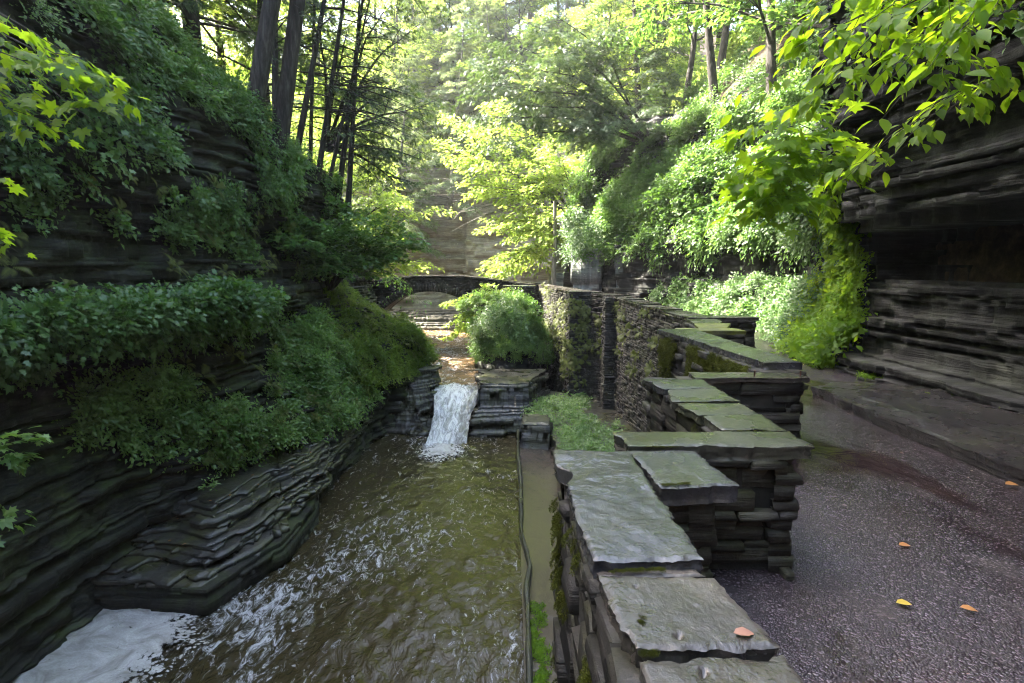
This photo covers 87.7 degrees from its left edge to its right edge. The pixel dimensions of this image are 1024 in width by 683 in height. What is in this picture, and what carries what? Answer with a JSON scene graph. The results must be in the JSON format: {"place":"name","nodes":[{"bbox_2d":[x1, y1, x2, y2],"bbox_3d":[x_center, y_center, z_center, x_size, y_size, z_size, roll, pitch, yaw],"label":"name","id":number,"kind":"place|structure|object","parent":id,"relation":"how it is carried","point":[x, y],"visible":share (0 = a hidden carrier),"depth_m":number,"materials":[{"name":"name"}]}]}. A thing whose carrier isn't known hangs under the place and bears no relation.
{"place":"outdoors","nodes":[
{"label":"outdoors","id":0,"kind":"place"},
{"bbox_2d":[0,0,426,682],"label":"cliff","id":1,"kind":"structure","parent":0,"point":[96,512],"depth_m":7.42,"materials":[{"name":"stone"}]},
{"bbox_2d":[0,176,37,259],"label":"maple branch","id":2,"kind":"object","parent":1,"relation":"attached to","point":[16,189],"visible":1,"depth_m":4.02,"materials":[{"name":"green plant"}]},
{"bbox_2d":[0,426,53,546],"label":"maple branch","id":3,"kind":"object","parent":1,"relation":"attached to","point":[18,462],"visible":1,"depth_m":4.84,"materials":[{"name":"green plant"}]},
{"bbox_2d":[0,13,150,151],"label":"maple branch","id":4,"kind":"object","parent":1,"relation":"attached to","point":[32,63],"visible":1,"depth_m":3.09,"materials":[{"name":"green plant"}]},
{"bbox_2d":[0,269,290,397],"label":"undergrowth","id":5,"kind":"object","parent":1,"relation":"on","point":[150,321],"visible":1,"depth_m":6.84,"materials":[{"name":"green plant"}]},
{"bbox_2d":[9,0,320,183],"bbox_3d":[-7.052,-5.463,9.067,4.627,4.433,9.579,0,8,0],"label":"undergrowth","id":6,"kind":"object","parent":1,"relation":"on","point":[108,15],"visible":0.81,"depth_m":8.62,"materials":[{"name":"green plant"}]},
{"bbox_2d":[0,40,348,283],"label":"undergrowth","id":7,"kind":"object","parent":1,"relation":"on","point":[281,184],"visible":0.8,"depth_m":8.15,"materials":[{"name":"green plant"}]},
{"bbox_2d":[0,170,426,470],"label":"ferns","id":8,"kind":"object","parent":1,"relation":"on","point":[21,235],"visible":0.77,"depth_m":9.58,"materials":[{"name":"green plant"}]},
{"bbox_2d":[51,302,384,479],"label":"undergrowth","id":9,"kind":"object","parent":1,"relation":"on","point":[323,374],"visible":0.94,"depth_m":9.17,"materials":[{"name":"green plant"}]},
{"bbox_2d":[159,0,345,92],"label":"hemlock tree","id":10,"kind":"object","parent":1,"relation":"on","point":[189,10],"visible":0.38,"depth_m":17.51,"materials":[{"name":"green plant"}]},
{"bbox_2d":[211,0,348,133],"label":"maple tree","id":11,"kind":"object","parent":1,"relation":"on","point":[244,73],"visible":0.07,"depth_m":21.36,"materials":[{"name":"green plant"}]},
{"bbox_2d":[221,1,374,161],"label":"slender tree","id":12,"kind":"object","parent":1,"relation":"on","point":[310,145],"visible":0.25,"depth_m":15.63,"materials":[{"name":"green plant"}]},
{"bbox_2d":[182,0,415,144],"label":"slender tree","id":13,"kind":"object","parent":1,"relation":"on","point":[275,78],"visible":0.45,"depth_m":13.96,"materials":[{"name":"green plant"}]},
{"bbox_2d":[214,0,402,145],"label":"slender tree","id":14,"kind":"object","parent":1,"relation":"on","point":[304,110],"visible":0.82,"depth_m":13.69,"materials":[{"name":"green plant"}]},
{"bbox_2d":[247,0,437,131],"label":"hemlock tree","id":15,"kind":"object","parent":1,"relation":"on","point":[263,51],"visible":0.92,"depth_m":11.33,"materials":[{"name":"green plant"}]},
{"bbox_2d":[260,201,434,290],"bbox_3d":[-4.427,-2.655,14.257,4.218,2.866,5.507,0,8,0],"label":"understorey tree","id":16,"kind":"object","parent":1,"relation":"on","point":[340,266],"visible":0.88,"depth_m":14.28,"materials":[{"name":"green plant"}]},
{"bbox_2d":[269,0,427,195],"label":"slender tree","id":17,"kind":"object","parent":1,"relation":"on","point":[336,148],"visible":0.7,"depth_m":15.14,"materials":[{"name":"green plant"}]},
{"bbox_2d":[292,0,405,221],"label":"slender tree","id":18,"kind":"object","parent":1,"relation":"on","point":[350,156],"visible":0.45,"depth_m":16.14,"materials":[{"name":"green plant"}]},
{"bbox_2d":[280,0,424,185],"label":"slender tree","id":19,"kind":"object","parent":1,"relation":"on","point":[327,113],"visible":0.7,"depth_m":14.49,"materials":[{"name":"green plant"}]},
{"bbox_2d":[266,0,448,218],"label":"slender tree","id":20,"kind":"object","parent":1,"relation":"on","point":[345,135],"visible":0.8,"depth_m":15.57,"materials":[{"name":"green plant"}]},
{"bbox_2d":[317,276,399,336],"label":"undergrowth","id":21,"kind":"object","parent":1,"relation":"on","point":[352,300],"visible":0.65,"depth_m":16.15,"materials":[{"name":"green plant"}]},
{"bbox_2d":[280,56,460,277],"bbox_3d":[-8.020,-9.114,28.059,9.507,12.714,7.161,6,10,37],"label":"maple tree","id":22,"kind":"object","parent":1,"relation":"on","point":[395,201],"visible":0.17,"depth_m":27.70,"materials":[{"name":"green plant"}]},
{"bbox_2d":[271,0,470,171],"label":"hemlock tree","id":23,"kind":"object","parent":1,"relation":"on","point":[286,92],"visible":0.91,"depth_m":11.98,"materials":[{"name":"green plant"}]},
{"bbox_2d":[299,0,458,211],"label":"hemlock tree","id":24,"kind":"object","parent":1,"relation":"on","point":[375,157],"visible":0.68,"depth_m":17.28,"materials":[{"name":"green plant"}]},
{"bbox_2d":[320,303,441,395],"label":"undergrowth","id":25,"kind":"object","parent":1,"relation":"on","point":[366,349],"visible":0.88,"depth_m":15.15,"materials":[{"name":"green plant"}]},
{"bbox_2d":[368,265,431,321],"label":"sapling","id":26,"kind":"object","parent":1,"relation":"on","point":[397,281],"visible":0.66,"depth_m":20.17,"materials":[{"name":"green plant"}]},
{"bbox_2d":[366,274,548,363],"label":"stone bridge","id":27,"kind":"structure","parent":1,"relation":"on","point":[460,286],"depth_m":23.31,"materials":[{"name":"stone"}]},
{"bbox_2d":[69,432,524,682],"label":"creek water","id":28,"kind":"structure","parent":0,"point":[402,565],"depth_m":7.70,"materials":[{"name":"liquid"}]},
{"bbox_2d":[10,586,253,682],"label":"foam","id":29,"kind":"object","parent":28,"relation":"on","point":[91,652],"visible":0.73,"depth_m":6.46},
{"bbox_2d":[413,441,473,462],"bbox_3d":[-1.805,2.777,12.849,2.590,0.176,2.275,0,8,0],"label":"foam","id":30,"kind":"object","parent":28,"relation":"on","point":[441,449],"visible":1,"depth_m":13.16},
{"bbox_2d":[317,148,572,310],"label":"cliff","id":31,"kind":"structure","parent":0,"point":[463,250],"depth_m":36.66,"materials":[{"name":"stone"}]},
{"bbox_2d":[352,54,444,258],"bbox_3d":[-7.869,-11.996,34.679,6.347,13.305,6.402,3,9,22],"label":"hemlock tree","id":32,"kind":"object","parent":31,"relation":"on","point":[412,228],"visible":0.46,"depth_m":35.19,"materials":[{"name":"green plant"}]},
{"bbox_2d":[407,0,494,219],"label":"hemlock tree","id":33,"kind":"object","parent":31,"relation":"on","point":[452,178],"visible":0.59,"depth_m":34.51,"materials":[{"name":"green plant"}]},
{"bbox_2d":[440,25,511,180],"bbox_3d":[-2.068,-15.819,35.662,5.289,11.088,5.335,-6,10,-34],"label":"hemlock tree","id":34,"kind":"object","parent":31,"relation":"on","point":[463,108],"visible":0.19,"depth_m":35.81,"materials":[{"name":"green plant"}]},
{"bbox_2d":[464,0,544,189],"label":"hemlock tree","id":35,"kind":"object","parent":31,"relation":"on","point":[496,29],"visible":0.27,"depth_m":35.21,"materials":[{"name":"green plant"}]},
{"bbox_2d":[418,382,477,456],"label":"rapid water","id":36,"kind":"structure","parent":0,"point":[454,404],"depth_m":15.08,"materials":[{"name":"liquid"}]},
{"bbox_2d":[424,330,476,384],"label":"creek water","id":37,"kind":"structure","parent":0,"point":[457,364],"depth_m":22.19,"materials":[{"name":"liquid"}]},
{"bbox_2d":[166,0,790,58],"label":"sky","id":38,"kind":"structure","parent":0,"point":[764,5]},
{"bbox_2d":[431,96,594,280],"bbox_3d":[0.329,-7.043,26.028,9.142,9.496,6.044,4,9,28],"label":"maple tree","id":39,"kind":"object","parent":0,"point":[523,228],"visible":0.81,"depth_m":25.37,"materials":[{"name":"green plant"}]},
{"bbox_2d":[431,183,546,234],"bbox_3d":[-0.879,-6.247,25.351,5.821,2.559,1.309,-1,8,-8],"label":"dead branch","id":40,"kind":"object","parent":39,"relation":"hanging from","point":[485,214],"visible":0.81,"depth_m":25.36,"materials":[{"name":"brown plant"}]},
{"bbox_2d":[520,414,552,449],"bbox_3d":[0.638,2.517,13.932,0.858,1.038,1.226,0,8,0],"label":"rock ledge","id":41,"kind":"object","parent":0,"point":[536,430],"visible":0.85,"depth_m":13.46,"materials":[{"name":"stone"}]},
{"bbox_2d":[518,447,559,682],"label":"shallow water","id":42,"kind":"structure","parent":0,"point":[541,486],"depth_m":9.19,"materials":[{"name":"liquid"}]},
{"bbox_2d":[522,600,552,682],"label":"weeds","id":43,"kind":"object","parent":42,"relation":"on","point":[538,655],"visible":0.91,"depth_m":6.40,"materials":[{"name":"green plant"}]},
{"bbox_2d":[531,391,636,466],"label":"weeds","id":44,"kind":"object","parent":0,"point":[608,415],"visible":0.1,"depth_m":14.57,"materials":[{"name":"plant"}]},
{"bbox_2d":[271,21,1023,431],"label":"terrain","id":45,"kind":"structure","parent":0,"point":[993,253],"depth_m":7.60,"materials":[{"name":"stone"}]},
{"bbox_2d":[167,6,236,67],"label":"maple tree","id":46,"kind":"object","parent":45,"relation":"on","point":[205,35],"visible":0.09,"depth_m":46.31,"materials":[{"name":"green plant"}]},
{"bbox_2d":[155,0,288,20],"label":"hemlock tree","id":47,"kind":"object","parent":45,"relation":"on","point":[282,1],"visible":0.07,"depth_m":17.45,"materials":[{"name":"green plant"}]},
{"bbox_2d":[154,0,308,87],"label":"maple tree","id":48,"kind":"object","parent":45,"relation":"on","point":[215,14],"visible":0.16,"depth_m":19.07,"materials":[{"name":"green plant"}]},
{"bbox_2d":[93,429,372,616],"bbox_3d":[-4.723,3.272,10.768,2.473,1.022,7.483,0,8,0],"label":"rock ledge","id":49,"kind":"object","parent":45,"relation":"on","point":[223,588],"visible":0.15,"depth_m":7.38,"materials":[{"name":"stone"}]},
{"bbox_2d":[91,406,372,588],"bbox_3d":[-4.835,2.435,10.787,2.525,0.812,7.526,0,8,0],"label":"rock shelf","id":50,"kind":"object","parent":49,"relation":"on","point":[246,519],"visible":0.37,"depth_m":8.28,"materials":[{"name":"stone"}]},
{"bbox_2d":[198,475,220,490],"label":"weeds","id":51,"kind":"object","parent":50,"relation":"on","point":[204,485],"visible":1,"depth_m":8.34,"materials":[{"name":"green plant"}]},
{"bbox_2d":[181,0,310,59],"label":"maple tree","id":52,"kind":"object","parent":45,"relation":"on","point":[203,40],"visible":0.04,"depth_m":46.15,"materials":[{"name":"green plant"}]},
{"bbox_2d":[167,0,354,114],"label":"maple tree","id":53,"kind":"object","parent":45,"relation":"on","point":[299,88],"visible":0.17,"depth_m":17.68,"materials":[{"name":"green plant"}]},
{"bbox_2d":[281,0,359,81],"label":"maple tree","id":54,"kind":"object","parent":45,"relation":"on","point":[329,30],"visible":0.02,"depth_m":43.39,"materials":[{"name":"green plant"}]},
{"bbox_2d":[324,0,436,50],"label":"maple tree","id":55,"kind":"object","parent":45,"relation":"on","point":[372,19],"visible":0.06,"depth_m":47.05,"materials":[{"name":"green plant"}]},
{"bbox_2d":[333,0,448,63],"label":"maple tree","id":56,"kind":"object","parent":45,"relation":"on","point":[394,47],"visible":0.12,"depth_m":42.48,"materials":[{"name":"green plant"}]},
{"bbox_2d":[336,0,458,132],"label":"maple tree","id":57,"kind":"object","parent":45,"relation":"on","point":[397,24],"visible":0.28,"depth_m":37.12,"materials":[{"name":"green plant"}]},
{"bbox_2d":[361,0,463,105],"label":"hemlock tree","id":58,"kind":"object","parent":45,"relation":"on","point":[420,55],"visible":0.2,"depth_m":39.96,"materials":[{"name":"green plant"}]},
{"bbox_2d":[385,364,441,435],"bbox_3d":[-3.373,1.983,15.971,2.966,2.128,3.852,0,8,0],"label":"rock ledge","id":59,"kind":"object","parent":45,"relation":"on","point":[414,417],"visible":0.28,"depth_m":15.63,"materials":[{"name":"stone"}]},
{"bbox_2d":[390,308,477,330],"bbox_3d":[-2.541,-0.713,32.604,12.880,2.038,10.168,0,8,0],"label":"rock ledge","id":60,"kind":"object","parent":45,"relation":"on","point":[438,318],"visible":0.09,"depth_m":33.66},
{"bbox_2d":[390,0,486,135],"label":"hemlock tree","id":61,"kind":"object","parent":45,"relation":"on","point":[425,63],"visible":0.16,"depth_m":38.21,"materials":[{"name":"green plant"}]},
{"bbox_2d":[401,0,517,127],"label":"maple tree","id":62,"kind":"object","parent":45,"relation":"on","point":[432,49],"visible":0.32,"depth_m":36.83,"materials":[{"name":"green plant"}]},
{"bbox_2d":[414,0,529,126],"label":"hemlock tree","id":63,"kind":"object","parent":45,"relation":"on","point":[449,66],"visible":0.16,"depth_m":38.39,"materials":[{"name":"green plant"}]},
{"bbox_2d":[475,310,538,369],"bbox_3d":[-0.263,0.648,20.421,2.844,3.533,5.167,0,8,0],"label":"rock outcrop","id":64,"kind":"object","parent":45,"relation":"on","point":[497,363],"visible":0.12,"depth_m":18.84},
{"bbox_2d":[438,283,508,340],"bbox_3d":[-1.481,-1.115,20.677,2.876,2.299,1.876,0,8,0],"label":"sapling","id":65,"kind":"object","parent":64,"relation":"on","point":[461,327],"visible":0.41,"depth_m":20.64,"materials":[{"name":"green plant"}]},
{"bbox_2d":[455,283,556,368],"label":"undergrowth","id":66,"kind":"object","parent":64,"relation":"on","point":[510,333],"visible":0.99,"depth_m":18.86,"materials":[{"name":"green plant"}]},
{"bbox_2d":[226,0,789,179],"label":"undergrowth","id":67,"kind":"object","parent":45,"relation":"on","point":[733,41],"visible":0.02,"depth_m":37.80,"materials":[{"name":"green plant"}]},
{"bbox_2d":[461,0,556,138],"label":"hemlock tree","id":68,"kind":"object","parent":45,"relation":"on","point":[504,12],"visible":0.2,"depth_m":38.17,"materials":[{"name":"green plant"}]},
{"bbox_2d":[469,369,550,446],"bbox_3d":[0.027,2.073,16.216,2.690,1.881,4.023,0,8,0],"label":"rock ledge","id":69,"kind":"object","parent":45,"relation":"on","point":[504,396],"visible":0.74,"depth_m":15.52,"materials":[{"name":"stone"}]},
{"bbox_2d":[516,429,532,682],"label":"rock rib","id":70,"kind":"object","parent":45,"relation":"on","point":[528,644],"visible":0.84,"depth_m":7.67,"materials":[{"name":"stone"}]},
{"bbox_2d":[453,0,605,118],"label":"maple tree","id":71,"kind":"object","parent":45,"relation":"on","point":[542,5],"visible":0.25,"depth_m":36.23,"materials":[{"name":"green plant"}]},
{"bbox_2d":[480,0,587,88],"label":"hemlock tree","id":72,"kind":"object","parent":45,"relation":"on","point":[530,15],"visible":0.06,"depth_m":41.84,"materials":[{"name":"green plant"}]},
{"bbox_2d":[511,0,601,134],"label":"hemlock tree","id":73,"kind":"object","parent":45,"relation":"on","point":[570,3],"visible":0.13,"depth_m":37.22,"materials":[{"name":"green plant"}]},
{"bbox_2d":[529,2,654,104],"bbox_3d":[5.816,-27.177,38.316,9.999,21.075,10.245,2,8,16],"label":"hemlock tree","id":74,"kind":"object","parent":45,"relation":"on","point":[568,21],"visible":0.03,"depth_m":37.65,"materials":[{"name":"green plant"}]},
{"bbox_2d":[570,0,694,157],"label":"hemlock tree","id":75,"kind":"object","parent":45,"relation":"on","point":[650,60],"visible":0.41,"depth_m":26.74,"materials":[{"name":"green plant"}]},
{"bbox_2d":[550,0,720,103],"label":"maple tree","id":76,"kind":"object","parent":45,"relation":"on","point":[696,61],"visible":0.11,"depth_m":33.73,"materials":[{"name":"green plant"}]},
{"bbox_2d":[564,2,714,92],"bbox_3d":[9.964,-22.729,36.452,10.344,13.602,10.282,7,11,42],"label":"maple tree","id":77,"kind":"object","parent":45,"relation":"on","point":[619,21],"visible":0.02,"depth_m":36.27,"materials":[{"name":"green plant"}]},
{"bbox_2d":[602,0,722,114],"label":"maple tree","id":78,"kind":"object","parent":45,"relation":"on","point":[682,63],"visible":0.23,"depth_m":31.19,"materials":[{"name":"green plant"}]},
{"bbox_2d":[594,0,781,103],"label":"maple tree","id":79,"kind":"object","parent":45,"relation":"on","point":[711,65],"visible":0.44,"depth_m":20.63,"materials":[{"name":"green plant"}]},
{"bbox_2d":[626,0,752,109],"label":"maple tree","id":80,"kind":"object","parent":45,"relation":"on","point":[691,55],"visible":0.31,"depth_m":28.21,"materials":[{"name":"green plant"}]},
{"bbox_2d":[561,0,840,280],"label":"undergrowth","id":81,"kind":"object","parent":45,"relation":"on","point":[646,199],"visible":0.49,"depth_m":18.23,"materials":[{"name":"green plant"}]},
{"bbox_2d":[639,0,764,47],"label":"maple tree","id":82,"kind":"object","parent":45,"relation":"on","point":[700,16],"visible":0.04,"depth_m":29.32,"materials":[{"name":"green plant"}]},
{"bbox_2d":[674,0,730,93],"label":"maple tree","id":83,"kind":"object","parent":45,"relation":"on","point":[722,53],"visible":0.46,"depth_m":24.32,"materials":[{"name":"green plant"}]},
{"bbox_2d":[615,0,823,135],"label":"maple tree","id":84,"kind":"object","parent":45,"relation":"on","point":[734,9],"visible":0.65,"depth_m":17.87,"materials":[{"name":"green plant"}]},
{"bbox_2d":[733,0,824,63],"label":"maple tree","id":85,"kind":"object","parent":45,"relation":"on","point":[773,14],"visible":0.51,"depth_m":15.93,"materials":[{"name":"green plant"}]},
{"bbox_2d":[564,0,1023,414],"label":"cliff","id":86,"kind":"structure","parent":0,"point":[928,326],"depth_m":7.31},
{"bbox_2d":[453,0,675,172],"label":"hemlock tree","id":87,"kind":"object","parent":86,"relation":"on","point":[564,57],"visible":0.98,"depth_m":20.57,"materials":[{"name":"green plant"}]},
{"bbox_2d":[506,0,655,173],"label":"maple tree","id":88,"kind":"object","parent":86,"relation":"on","point":[620,14],"visible":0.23,"depth_m":27.34,"materials":[{"name":"green plant"}]},
{"bbox_2d":[703,99,888,240],"bbox_3d":[3.497,-2.075,6.544,2.917,1.752,1.487,-7,11,-40],"label":"maple branch","id":89,"kind":"object","parent":86,"relation":"attached to","point":[779,174],"visible":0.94,"depth_m":6.00,"materials":[{"name":"green plant"}]},
{"bbox_2d":[808,178,876,349],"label":"vines","id":90,"kind":"object","parent":86,"relation":"attached to","point":[842,278],"visible":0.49,"depth_m":9.42,"materials":[{"name":"green plant"}]},
{"bbox_2d":[719,0,1023,134],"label":"dogwood branch","id":91,"kind":"object","parent":86,"relation":"attached to","point":[959,18],"visible":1,"depth_m":3.70,"materials":[{"name":"green plant"}]},
{"bbox_2d":[799,0,1023,153],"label":"undergrowth","id":92,"kind":"object","parent":86,"relation":"on","point":[1018,32],"visible":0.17,"depth_m":6.80,"materials":[{"name":"green plant"}]},
{"bbox_2d":[811,382,1023,486],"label":"rock shelf","id":93,"kind":"object","parent":86,"relation":"attached to","point":[985,438],"visible":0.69,"depth_m":5.75,"materials":[{"name":"stone"}]},
{"bbox_2d":[855,370,1000,407],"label":"weeds","id":94,"kind":"object","parent":93,"relation":"on","point":[872,376],"visible":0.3,"depth_m":8.33,"materials":[{"name":"green plant"}]},
{"bbox_2d":[824,62,1023,200],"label":"dogwood branch","id":95,"kind":"object","parent":86,"relation":"attached to","point":[968,114],"visible":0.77,"depth_m":4.39,"materials":[{"name":"green plant"}]},
{"bbox_2d":[710,331,1023,682],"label":"path","id":96,"kind":"structure","parent":0,"point":[833,612],"depth_m":3.22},
{"bbox_2d":[556,273,564,286],"bbox_3d":[2.064,-2.366,24.497,0.646,1.568,0.759,0,8,0],"label":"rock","id":97,"kind":"object","parent":96,"relation":"on","point":[559,279],"visible":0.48,"depth_m":24.11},
{"bbox_2d":[548,226,573,287],"bbox_3d":[2.477,-3.814,26.685,1.321,3.826,1.839,2,8,14],"label":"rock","id":98,"kind":"object","parent":96,"relation":"on","point":[566,279],"visible":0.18,"depth_m":26.05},
{"bbox_2d":[571,248,603,291],"bbox_3d":[3.205,-2.571,22.327,1.481,2.578,1.693,3,8,18],"label":"rock","id":99,"kind":"object","parent":96,"relation":"on","point":[588,277],"visible":0.33,"depth_m":21.62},
{"bbox_2d":[552,203,630,274],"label":"undergrowth","id":100,"kind":"object","parent":99,"relation":"on","point":[568,225],"visible":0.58,"depth_m":21.05,"materials":[{"name":"green plant"}]},
{"bbox_2d":[614,233,629,291],"bbox_3d":[4.412,-2.681,21.174,0.766,3.116,1.195,3,9,22],"label":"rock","id":101,"kind":"object","parent":96,"relation":"on","point":[617,266],"visible":0.2,"depth_m":20.72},
{"bbox_2d":[503,285,814,682],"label":"stone parapet","id":102,"kind":"structure","parent":96,"relation":"on","point":[677,496],"depth_m":2.85,"materials":[{"name":"stone"}]},
{"bbox_2d":[551,201,556,284],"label":"bare tree","id":103,"kind":"object","parent":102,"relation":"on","point":[553,274],"visible":0.63,"depth_m":23.57,"materials":[{"name":"brown plant"}]},
{"bbox_2d":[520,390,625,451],"bbox_3d":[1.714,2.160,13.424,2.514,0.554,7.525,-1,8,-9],"label":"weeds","id":104,"kind":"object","parent":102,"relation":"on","point":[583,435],"visible":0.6,"depth_m":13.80,"materials":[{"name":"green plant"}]},
{"bbox_2d":[539,282,658,388],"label":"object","id":105,"kind":"object","parent":102,"relation":"attached to","point":[582,310],"visible":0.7,"depth_m":16.58,"materials":[{"name":"green plant"}]},
{"bbox_2d":[734,627,753,635],"bbox_3d":[0.651,0.816,1.494,0.065,0.015,0.033,0,8,0],"label":"fallen leaf","id":106,"kind":"object","parent":102,"relation":"on","point":[742,631],"visible":1,"depth_m":1.50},
{"bbox_2d":[644,266,824,348],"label":"undergrowth","id":107,"kind":"object","parent":96,"relation":"on","point":[776,307],"visible":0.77,"depth_m":14.37,"materials":[{"name":"green plant"}]},
{"bbox_2d":[769,268,877,368],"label":"undergrowth","id":108,"kind":"object","parent":96,"relation":"on","point":[809,337],"visible":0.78,"depth_m":9.67,"materials":[{"name":"green plant"}]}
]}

